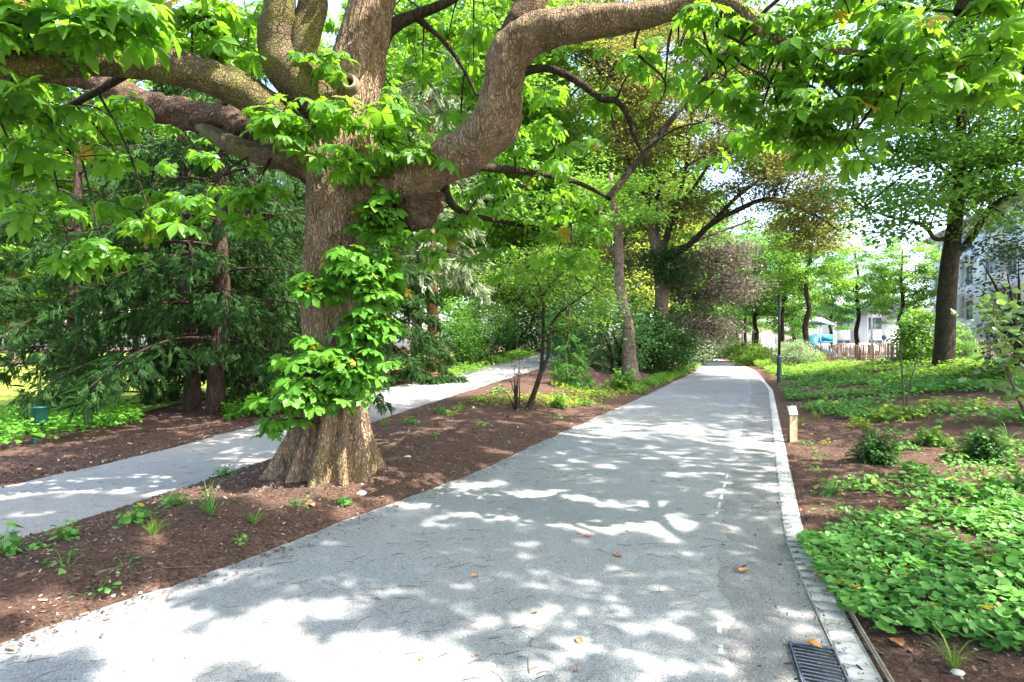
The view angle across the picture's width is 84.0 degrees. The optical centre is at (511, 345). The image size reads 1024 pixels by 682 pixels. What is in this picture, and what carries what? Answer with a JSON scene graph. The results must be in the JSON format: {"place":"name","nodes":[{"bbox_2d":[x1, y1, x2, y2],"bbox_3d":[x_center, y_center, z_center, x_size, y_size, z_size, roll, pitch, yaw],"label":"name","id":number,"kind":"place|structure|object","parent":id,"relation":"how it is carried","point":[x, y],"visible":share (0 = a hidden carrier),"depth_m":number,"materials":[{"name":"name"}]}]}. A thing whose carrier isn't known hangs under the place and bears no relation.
{"place":"outdoors","nodes":[
{"label":"outdoors","id":0,"kind":"place"},
{"bbox_2d":[0,351,504,425],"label":"lawn","id":1,"kind":"structure","parent":0,"point":[7,396],"depth_m":18.52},
{"bbox_2d":[0,396,145,443],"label":"undergrowth","id":2,"kind":"object","parent":1,"relation":"on","point":[12,427],"visible":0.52,"depth_m":10.09,"materials":[{"name":"green plant"}]},
{"bbox_2d":[0,345,599,542],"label":"side path","id":3,"kind":"structure","parent":0,"point":[68,496],"depth_m":7.20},
{"bbox_2d":[0,359,753,681],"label":"path","id":4,"kind":"structure","parent":0,"point":[540,554],"depth_m":3.72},
{"bbox_2d":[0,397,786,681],"bbox_3d":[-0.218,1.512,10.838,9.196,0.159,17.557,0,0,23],"label":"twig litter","id":5,"kind":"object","parent":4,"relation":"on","point":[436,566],"visible":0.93,"depth_m":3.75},
{"bbox_2d":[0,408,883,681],"bbox_3d":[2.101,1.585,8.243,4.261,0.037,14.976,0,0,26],"label":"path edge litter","id":6,"kind":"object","parent":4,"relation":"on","point":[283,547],"visible":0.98,"depth_m":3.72,"materials":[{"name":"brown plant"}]},
{"bbox_2d":[0,345,1023,681],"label":"ground","id":7,"kind":"structure","parent":0,"point":[152,425],"depth_m":6.11,"materials":[{"name":"soil"}]},
{"bbox_2d":[0,521,44,556],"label":"wild geranium","id":8,"kind":"object","parent":7,"relation":"on","point":[7,547],"visible":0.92,"depth_m":4.03,"materials":[{"name":"green plant"}]},
{"bbox_2d":[30,406,48,444],"bbox_3d":[-7.554,1.330,9.100,0.232,0.684,0.232,0,0,0],"label":"sign","id":9,"kind":"object","parent":7,"relation":"on","point":[39,414],"visible":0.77,"depth_m":9.03,"materials":[{"name":"metal"}]},
{"bbox_2d":[0,159,87,357],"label":"yew tree","id":10,"kind":"object","parent":7,"relation":"on","point":[11,303],"visible":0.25,"depth_m":13.79,"materials":[{"name":"green plant"}]},
{"bbox_2d":[43,519,81,547],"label":"wild geranium","id":11,"kind":"object","parent":7,"relation":"on","point":[67,533],"visible":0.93,"depth_m":4.20,"materials":[{"name":"green plant"}]},
{"bbox_2d":[37,549,92,574],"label":"seedling","id":12,"kind":"object","parent":7,"relation":"on","point":[61,570],"visible":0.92,"depth_m":3.72,"materials":[{"name":"green plant"}]},
{"bbox_2d":[0,38,137,367],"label":"garden tree","id":13,"kind":"object","parent":7,"relation":"on","point":[15,135],"visible":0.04,"depth_m":33.81,"materials":[{"name":"green plant"}]},
{"bbox_2d":[0,141,241,423],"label":"yew tree","id":14,"kind":"object","parent":7,"relation":"on","point":[29,189],"visible":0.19,"depth_m":13.65,"materials":[{"name":"green plant"}]},
{"bbox_2d":[5,130,239,404],"bbox_3d":[-10.510,-2.269,16.288,6.548,8.259,5.742,0,0,0],"label":"yew tree","id":15,"kind":"object","parent":7,"relation":"on","point":[128,343],"visible":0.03,"depth_m":15.85,"materials":[{"name":"green plant"}]},
{"bbox_2d":[112,503,158,528],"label":"wild geranium","id":16,"kind":"object","parent":7,"relation":"on","point":[132,518],"visible":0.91,"depth_m":4.54,"materials":[{"name":"green plant"}]},
{"bbox_2d":[23,30,261,344],"bbox_3d":[-23.515,-9.758,38.012,14.857,22.683,14.461,0,0,-37],"label":"garden tree","id":17,"kind":"object","parent":7,"relation":"on","point":[147,85],"visible":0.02,"depth_m":34.78,"materials":[{"name":"green plant"}]},
{"bbox_2d":[0,411,288,486],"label":"leaf litter","id":18,"kind":"object","parent":7,"relation":"on","point":[76,457],"visible":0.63,"depth_m":8.58,"materials":[{"name":"brown plant"}]},
{"bbox_2d":[4,84,300,426],"bbox_3d":[-7.246,-2.176,12.748,6.188,7.714,6.268,0,0,-21],"label":"yew tree","id":19,"kind":"object","parent":7,"relation":"on","point":[249,366],"visible":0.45,"depth_m":11.47,"materials":[{"name":"green plant"}]},
{"bbox_2d":[155,489,196,508],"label":"wild geranium","id":20,"kind":"object","parent":7,"relation":"on","point":[174,497],"visible":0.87,"depth_m":5.10,"materials":[{"name":"green plant"}]},
{"bbox_2d":[178,478,247,518],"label":"sword leaved plant","id":21,"kind":"object","parent":7,"relation":"on","point":[210,506],"visible":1,"depth_m":4.85,"materials":[{"name":"green plant"}]},
{"bbox_2d":[32,31,396,428],"bbox_3d":[-5.947,-2.652,12.494,6.954,8.739,6.840,0,0,-43],"label":"yew tree","id":22,"kind":"object","parent":7,"relation":"on","point":[221,325],"visible":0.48,"depth_m":11.20,"materials":[{"name":"green plant"}]},
{"bbox_2d":[134,100,304,403],"bbox_3d":[-6.994,-2.494,15.107,5.265,8.278,5.561,0,0,-31],"label":"yew tree","id":23,"kind":"object","parent":7,"relation":"on","point":[245,389],"visible":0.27,"depth_m":13.93,"materials":[{"name":"green plant"}]},
{"bbox_2d":[220,396,286,419],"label":"undergrowth","id":24,"kind":"object","parent":7,"relation":"on","point":[232,407],"visible":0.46,"depth_m":11.89,"materials":[{"name":"green plant"}]},
{"bbox_2d":[137,101,393,398],"bbox_3d":[-6.916,-2.998,17.234,6.908,9.330,5.682,0,0,0],"label":"yew tree","id":25,"kind":"object","parent":7,"relation":"on","point":[302,212],"visible":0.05,"depth_m":16.54,"materials":[{"name":"green plant"}]},
{"bbox_2d":[189,0,389,322],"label":"garden tree","id":26,"kind":"object","parent":7,"relation":"on","point":[244,172],"visible":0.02,"depth_m":37.40,"materials":[{"name":"green plant"}]},
{"bbox_2d":[0,403,596,636],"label":"mulch chips","id":27,"kind":"object","parent":7,"relation":"on","point":[94,540],"visible":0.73,"depth_m":4.99,"materials":[{"name":"brown wood"}]},
{"bbox_2d":[358,153,468,387],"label":"yew tree","id":28,"kind":"object","parent":7,"relation":"on","point":[421,339],"visible":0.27,"depth_m":18.20,"materials":[{"name":"green plant"}]},
{"bbox_2d":[324,17,519,356],"bbox_3d":[-6.742,-10.339,40.011,15.565,23.764,15.150,0,0,20],"label":"garden tree","id":29,"kind":"object","parent":7,"relation":"on","point":[389,59],"visible":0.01,"depth_m":37.84,"materials":[{"name":"green plant"}]},
{"bbox_2d":[387,45,500,375],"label":"cypress tree","id":30,"kind":"object","parent":7,"relation":"on","point":[466,281],"visible":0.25,"depth_m":19.98,"materials":[{"name":"green plant"}]},
{"bbox_2d":[416,293,504,366],"bbox_3d":[-2.309,-0.609,25.090,4.073,3.270,4.770,0,0,0],"label":"bush","id":31,"kind":"object","parent":7,"relation":"on","point":[460,344],"visible":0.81,"depth_m":24.66,"materials":[{"name":"green plant"}]},
{"bbox_2d":[439,291,530,361],"bbox_3d":[-1.438,-0.940,28.040,4.882,3.607,4.312,0,0,27],"label":"bush","id":32,"kind":"object","parent":7,"relation":"on","point":[497,339],"visible":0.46,"depth_m":27.47,"materials":[{"name":"green plant"}]},
{"bbox_2d":[378,0,597,354],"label":"garden tree","id":33,"kind":"object","parent":7,"relation":"on","point":[495,240],"visible":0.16,"depth_m":30.72,"materials":[{"name":"green plant"}]},
{"bbox_2d":[445,348,537,377],"bbox_3d":[-0.791,0.631,25.756,1.522,0.984,14.372,0,0,16],"label":"verge cover","id":34,"kind":"object","parent":7,"relation":"on","point":[518,353],"visible":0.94,"depth_m":25.89,"materials":[{"name":"green plant"}]},
{"bbox_2d":[473,288,549,352],"bbox_3d":[-0.076,-1.446,33.057,4.874,4.077,5.519,0,0,2],"label":"bush","id":35,"kind":"object","parent":7,"relation":"on","point":[523,332],"visible":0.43,"depth_m":32.44,"materials":[{"name":"green plant"}]},
{"bbox_2d":[0,0,1023,512],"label":"chestnut tree","id":36,"kind":"object","parent":7,"relation":"on","point":[324,140],"visible":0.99,"depth_m":5.55,"materials":[{"name":"green plant"}]},
{"bbox_2d":[495,355,532,410],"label":"dry shrub","id":37,"kind":"object","parent":7,"relation":"on","point":[515,397],"visible":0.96,"depth_m":12.24,"materials":[{"name":"brown plant"}]},
{"bbox_2d":[438,130,614,349],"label":"garden tree","id":38,"kind":"object","parent":7,"relation":"on","point":[503,294],"visible":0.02,"depth_m":41.46,"materials":[{"name":"green plant"}]},
{"bbox_2d":[513,294,551,348],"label":"bush","id":39,"kind":"object","parent":7,"relation":"on","point":[537,343],"visible":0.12,"depth_m":39.45,"materials":[{"name":"green plant"}]},
{"bbox_2d":[446,381,631,415],"bbox_3d":[1.361,1.347,16.116,3.042,0.486,11.988,0,0,30],"label":"verge cover","id":40,"kind":"object","parent":7,"relation":"on","point":[572,391],"visible":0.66,"depth_m":14.32,"materials":[{"name":"green plant"}]},
{"bbox_2d":[463,237,639,409],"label":"tree","id":41,"kind":"object","parent":7,"relation":"on","point":[543,363],"visible":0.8,"depth_m":12.60,"materials":[{"name":"green plant"}]},
{"bbox_2d":[547,392,569,408],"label":"shrub","id":42,"kind":"object","parent":7,"relation":"on","point":[560,402],"visible":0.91,"depth_m":13.23,"materials":[{"name":"green plant"}]},
{"bbox_2d":[530,294,588,352],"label":"bush","id":43,"kind":"object","parent":7,"relation":"on","point":[546,331],"visible":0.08,"depth_m":32.55,"materials":[{"name":"green plant"}]},
{"bbox_2d":[548,196,598,389],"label":"conifer sapling","id":44,"kind":"object","parent":7,"relation":"on","point":[575,378],"visible":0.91,"depth_m":17.69,"materials":[{"name":"green plant"}]},
{"bbox_2d":[456,0,693,331],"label":"garden tree","id":45,"kind":"object","parent":7,"relation":"on","point":[577,160],"visible":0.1,"depth_m":32.86,"materials":[{"name":"green plant"}]},
{"bbox_2d":[527,272,634,362],"bbox_3d":[3.203,-1.220,27.151,5.072,4.233,5.916,0,0,-25],"label":"maple bush","id":46,"kind":"object","parent":7,"relation":"on","point":[559,342],"visible":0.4,"depth_m":26.22,"materials":[{"name":"green plant"}]},
{"bbox_2d":[506,69,717,343],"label":"garden tree","id":47,"kind":"object","parent":7,"relation":"on","point":[637,284],"visible":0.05,"depth_m":43.67,"materials":[{"name":"green plant"}]},
{"bbox_2d":[530,147,698,379],"bbox_3d":[4.172,-3.058,24.230,6.949,9.302,6.793,0,0,0],"label":"sycamore tree","id":48,"kind":"object","parent":7,"relation":"on","point":[629,357],"visible":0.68,"depth_m":23.67,"materials":[{"name":"green plant"}]},
{"bbox_2d":[557,282,680,373],"bbox_3d":[4.765,-0.704,24.928,5.648,4.041,4.841,0,0,0],"label":"maple bush","id":49,"kind":"object","parent":7,"relation":"on","point":[615,359],"visible":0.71,"depth_m":24.81,"materials":[{"name":"green plant"}]},
{"bbox_2d":[601,366,641,392],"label":"shrub","id":50,"kind":"object","parent":7,"relation":"on","point":[621,382],"visible":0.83,"depth_m":18.52,"materials":[{"name":"green plant"}]},
{"bbox_2d":[596,298,690,368],"bbox_3d":[6.756,-0.587,30.088,5.094,3.764,4.499,0,0,-31],"label":"bush","id":51,"kind":"object","parent":7,"relation":"on","point":[654,309],"visible":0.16,"depth_m":29.40,"materials":[{"name":"green plant"}]},
{"bbox_2d":[607,137,728,346],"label":"garden tree","id":52,"kind":"object","parent":7,"relation":"on","point":[690,236],"visible":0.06,"depth_m":50.10,"materials":[{"name":"green plant"}]},
{"bbox_2d":[635,362,701,388],"bbox_3d":[9.496,1.351,31.759,1.014,0.523,27.030,0,0,22],"label":"verge cover","id":53,"kind":"object","parent":7,"relation":"on","point":[662,377],"visible":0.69,"depth_m":24.13,"materials":[{"name":"green plant"}]},
{"bbox_2d":[634,309,711,373],"bbox_3d":[7.765,-0.104,28.461,4.124,3.450,4.670,0,0,-6],"label":"bush","id":54,"kind":"object","parent":7,"relation":"on","point":[662,365],"visible":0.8,"depth_m":27.83,"materials":[{"name":"green plant"}]},
{"bbox_2d":[628,170,753,357],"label":"garden tree","id":55,"kind":"object","parent":7,"relation":"on","point":[717,239],"visible":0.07,"depth_m":62.18,"materials":[{"name":"green plant"}]},
{"bbox_2d":[668,328,718,369],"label":"bush","id":56,"kind":"object","parent":7,"relation":"on","point":[696,362],"visible":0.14,"depth_m":35.27,"materials":[{"name":"green plant"}]},
{"bbox_2d":[543,0,875,369],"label":"copper beech","id":57,"kind":"object","parent":7,"relation":"on","point":[660,257],"visible":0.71,"depth_m":29.16,"materials":[{"name":"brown plant"}]},
{"bbox_2d":[719,337,766,360],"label":"bush","id":58,"kind":"object","parent":7,"relation":"on","point":[736,346],"visible":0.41,"depth_m":55.92,"materials":[{"name":"green plant"}]},
{"bbox_2d":[719,267,768,344],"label":"street tree","id":59,"kind":"object","parent":7,"relation":"on","point":[746,319],"visible":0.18,"depth_m":67.88,"materials":[{"name":"green plant"}]},
{"bbox_2d":[724,355,776,377],"bbox_3d":[20.473,1.218,49.013,2.595,0.726,50.832,0,0,18],"label":"verge cover","id":60,"kind":"object","parent":7,"relation":"on","point":[767,365],"visible":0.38,"depth_m":33.61,"materials":[{"name":"green plant"}]},
{"bbox_2d":[728,340,776,365],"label":"bush","id":61,"kind":"object","parent":7,"relation":"on","point":[761,355],"visible":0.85,"depth_m":43.70,"materials":[{"name":"green plant"}]},
{"bbox_2d":[711,234,803,355],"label":"maple tree","id":62,"kind":"object","parent":7,"relation":"on","point":[754,313],"visible":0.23,"depth_m":53.88,"materials":[{"name":"green plant"}]},
{"bbox_2d":[731,219,797,342],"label":"garden tree","id":63,"kind":"object","parent":7,"relation":"on","point":[744,228],"visible":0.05,"depth_m":118.22,"materials":[{"name":"green plant"}]},
{"bbox_2d":[715,359,831,681],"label":"path gutter","id":64,"kind":"object","parent":7,"relation":"on","point":[767,630],"visible":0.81,"depth_m":4.02,"materials":[{"name":"concrete"}]},
{"bbox_2d":[788,641,848,681],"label":"drain grate","id":65,"kind":"object","parent":64,"relation":"on","point":[801,652],"visible":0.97,"depth_m":2.84,"materials":[{"name":"metal"}]},
{"bbox_2d":[770,293,781,383],"bbox_3d":[10.645,-0.205,22.940,0.460,3.760,0.197,0,0,0],"label":"lamp post","id":66,"kind":"object","parent":7,"relation":"on","point":[779,368],"visible":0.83,"depth_m":22.89,"materials":[{"name":"metal"}]},
{"bbox_2d":[731,229,823,345],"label":"street tree","id":67,"kind":"object","parent":7,"relation":"on","point":[766,307],"visible":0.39,"depth_m":49.90,"materials":[{"name":"green plant"}]},
{"bbox_2d":[787,406,797,441],"bbox_3d":[4.611,1.400,9.357,0.136,0.795,0.131,0,0,7],"label":"marker post","id":68,"kind":"object","parent":7,"relation":"on","point":[792,424],"visible":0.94,"depth_m":9.30,"materials":[{"name":"brown wood"}]},
{"bbox_2d":[759,255,826,348],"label":"garden tree","id":69,"kind":"object","parent":7,"relation":"on","point":[794,332],"visible":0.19,"depth_m":108.58,"materials":[{"name":"green plant"}]},
{"bbox_2d":[777,339,823,363],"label":"bush","id":70,"kind":"object","parent":7,"relation":"on","point":[807,358],"visible":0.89,"depth_m":32.75,"materials":[{"name":"green plant"}]},
{"bbox_2d":[726,360,878,681],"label":"kerb","id":71,"kind":"structure","parent":7,"relation":"on","point":[852,671],"depth_m":3.90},
{"bbox_2d":[747,202,871,351],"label":"lime tree","id":72,"kind":"object","parent":7,"relation":"on","point":[792,278],"visible":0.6,"depth_m":42.84,"materials":[{"name":"green plant"}]},
{"bbox_2d":[808,317,835,357],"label":"play tower","id":73,"kind":"structure","parent":7,"relation":"on","point":[815,339],"depth_m":57.12,"materials":[{"name":"metal"}]},
{"bbox_2d":[762,378,882,681],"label":"kerb bedding","id":74,"kind":"object","parent":7,"relation":"on","point":[843,625],"visible":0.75,"depth_m":3.29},
{"bbox_2d":[803,257,862,346],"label":"street tree","id":75,"kind":"object","parent":7,"relation":"on","point":[831,318],"visible":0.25,"depth_m":65.51,"materials":[{"name":"green plant"}]},
{"bbox_2d":[812,229,910,358],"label":"maple tree","id":76,"kind":"object","parent":7,"relation":"on","point":[856,301],"visible":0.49,"depth_m":51.76,"materials":[{"name":"green plant"}]},
{"bbox_2d":[701,0,1023,366],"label":"oak tree","id":77,"kind":"object","parent":7,"relation":"on","point":[957,154],"visible":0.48,"depth_m":18.09,"materials":[{"name":"green plant"}]},
{"bbox_2d":[836,585,893,681],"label":"metal edging","id":78,"kind":"object","parent":7,"relation":"on","point":[870,646],"visible":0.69,"depth_m":2.94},
{"bbox_2d":[844,471,885,490],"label":"wild geranium","id":79,"kind":"object","parent":7,"relation":"on","point":[860,485],"visible":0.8,"depth_m":6.15,"materials":[{"name":"green plant"}]},
{"bbox_2d":[722,336,1013,361],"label":"picket fence","id":80,"kind":"object","parent":7,"relation":"on","point":[881,353],"visible":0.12,"depth_m":42.06,"materials":[{"name":"brown wood"}]},
{"bbox_2d":[815,303,929,354],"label":"apartment block","id":81,"kind":"structure","parent":7,"relation":"on","point":[864,333],"depth_m":70.53,"materials":[{"name":"paint"}]},
{"bbox_2d":[844,423,902,468],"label":"box shrub","id":82,"kind":"object","parent":7,"relation":"on","point":[874,452],"visible":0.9,"depth_m":7.30,"materials":[{"name":"green plant"}]},
{"bbox_2d":[858,402,905,423],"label":"yellow shrub","id":83,"kind":"object","parent":7,"relation":"on","point":[883,410],"visible":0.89,"depth_m":10.66,"materials":[{"name":"green plant"}]},
{"bbox_2d":[848,236,941,355],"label":"lime tree","id":84,"kind":"object","parent":7,"relation":"on","point":[926,272],"visible":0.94,"depth_m":45.55,"materials":[{"name":"green plant"}]},
{"bbox_2d":[861,272,929,323],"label":"maple tree","id":85,"kind":"object","parent":7,"relation":"on","point":[887,317],"visible":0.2,"depth_m":69.18,"materials":[{"name":"green plant"}]},
{"bbox_2d":[775,357,1022,380],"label":"bed cover","id":86,"kind":"object","parent":7,"relation":"on","point":[851,367],"visible":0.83,"depth_m":20.86,"materials":[{"name":"green plant"}]},
{"bbox_2d":[776,363,1023,425],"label":"bed cover","id":87,"kind":"object","parent":7,"relation":"on","point":[926,385],"visible":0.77,"depth_m":13.40,"materials":[{"name":"green plant"}]},
{"bbox_2d":[783,401,1023,681],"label":"mulch chips","id":88,"kind":"object","parent":7,"relation":"on","point":[975,671],"visible":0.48,"depth_m":5.44,"materials":[{"name":"brown wood"}]},
{"bbox_2d":[936,448,969,463],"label":"wild geranium","id":89,"kind":"object","parent":88,"relation":"on","point":[960,456],"visible":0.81,"depth_m":7.21,"materials":[{"name":"green plant"}]},
{"bbox_2d":[795,502,1023,652],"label":"ground cover","id":90,"kind":"object","parent":7,"relation":"on","point":[899,607],"visible":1,"depth_m":3.77,"materials":[{"name":"green plant"}]},
{"bbox_2d":[888,400,930,419],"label":"yellow shrub","id":91,"kind":"object","parent":7,"relation":"on","point":[911,416],"visible":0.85,"depth_m":10.70,"materials":[{"name":"green plant"}]},
{"bbox_2d":[900,342,921,414],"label":"bare sapling","id":92,"kind":"object","parent":7,"relation":"on","point":[903,401],"visible":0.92,"depth_m":11.17,"materials":[{"name":"brown plant"}]},
{"bbox_2d":[805,427,1023,506],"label":"bed cover","id":93,"kind":"object","parent":7,"relation":"on","point":[930,481],"visible":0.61,"depth_m":6.12,"materials":[{"name":"green plant"}]},
{"bbox_2d":[893,456,937,482],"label":"wild geranium","id":94,"kind":"object","parent":7,"relation":"on","point":[914,466],"visible":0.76,"depth_m":6.48,"materials":[{"name":"green plant"}]},
{"bbox_2d":[884,305,974,364],"bbox_3d":[16.324,-0.344,22.448,2.789,2.478,2.660,0,0,-38],"label":"bush","id":95,"kind":"object","parent":7,"relation":"on","point":[913,324],"visible":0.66,"depth_m":22.27,"materials":[{"name":"green plant"}]},
{"bbox_2d":[896,484,965,513],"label":"wild geranium","id":96,"kind":"object","parent":7,"relation":"on","point":[921,496],"visible":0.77,"depth_m":5.28,"materials":[{"name":"green plant"}]},
{"bbox_2d":[910,424,956,448],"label":"shrub","id":97,"kind":"object","parent":7,"relation":"on","point":[931,439],"visible":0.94,"depth_m":8.32,"materials":[{"name":"green plant"}]},
{"bbox_2d":[924,627,977,668],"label":"grass tuft","id":98,"kind":"object","parent":7,"relation":"on","point":[954,664],"visible":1,"depth_m":2.79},
{"bbox_2d":[930,472,978,501],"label":"wild geranium","id":99,"kind":"object","parent":7,"relation":"on","point":[942,482],"visible":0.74,"depth_m":5.76,"materials":[{"name":"green plant"}]},
{"bbox_2d":[929,329,986,360],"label":"bush","id":100,"kind":"object","parent":7,"relation":"on","point":[962,345],"visible":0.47,"depth_m":23.29,"materials":[{"name":"green plant"}]},
{"bbox_2d":[921,195,1023,357],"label":"apartment block","id":101,"kind":"structure","parent":7,"relation":"on","point":[963,316],"depth_m":47.18,"materials":[{"name":"paint"}]},
{"bbox_2d":[923,14,1023,138],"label":"lime tree","id":102,"kind":"object","parent":7,"relation":"on","point":[1021,106],"visible":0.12,"depth_m":13.83,"materials":[{"name":"green plant"}]},
{"bbox_2d":[934,194,1023,378],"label":"tree","id":103,"kind":"object","parent":7,"relation":"on","point":[1012,250],"visible":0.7,"depth_m":13.84,"materials":[{"name":"green plant"}]},
{"bbox_2d":[942,426,1018,465],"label":"box shrub","id":104,"kind":"object","parent":7,"relation":"on","point":[980,447],"visible":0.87,"depth_m":7.18,"materials":[{"name":"green plant"}]},
{"bbox_2d":[950,283,1023,414],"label":"hazel shrub","id":105,"kind":"object","parent":7,"relation":"on","point":[1006,349],"visible":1,"depth_m":9.23,"materials":[{"name":"green plant"}]},
{"bbox_2d":[961,474,1023,508],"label":"wild geranium","id":106,"kind":"object","parent":7,"relation":"on","point":[984,490],"visible":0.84,"depth_m":5.31,"materials":[{"name":"green plant"}]},
{"bbox_2d":[980,463,1023,488],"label":"wild geranium","id":107,"kind":"object","parent":7,"relation":"on","point":[1012,469],"visible":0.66,"depth_m":5.96,"materials":[{"name":"green plant"}]},
{"bbox_2d":[2,0,1023,346],"label":"sky","id":108,"kind":"structure","parent":0,"point":[335,7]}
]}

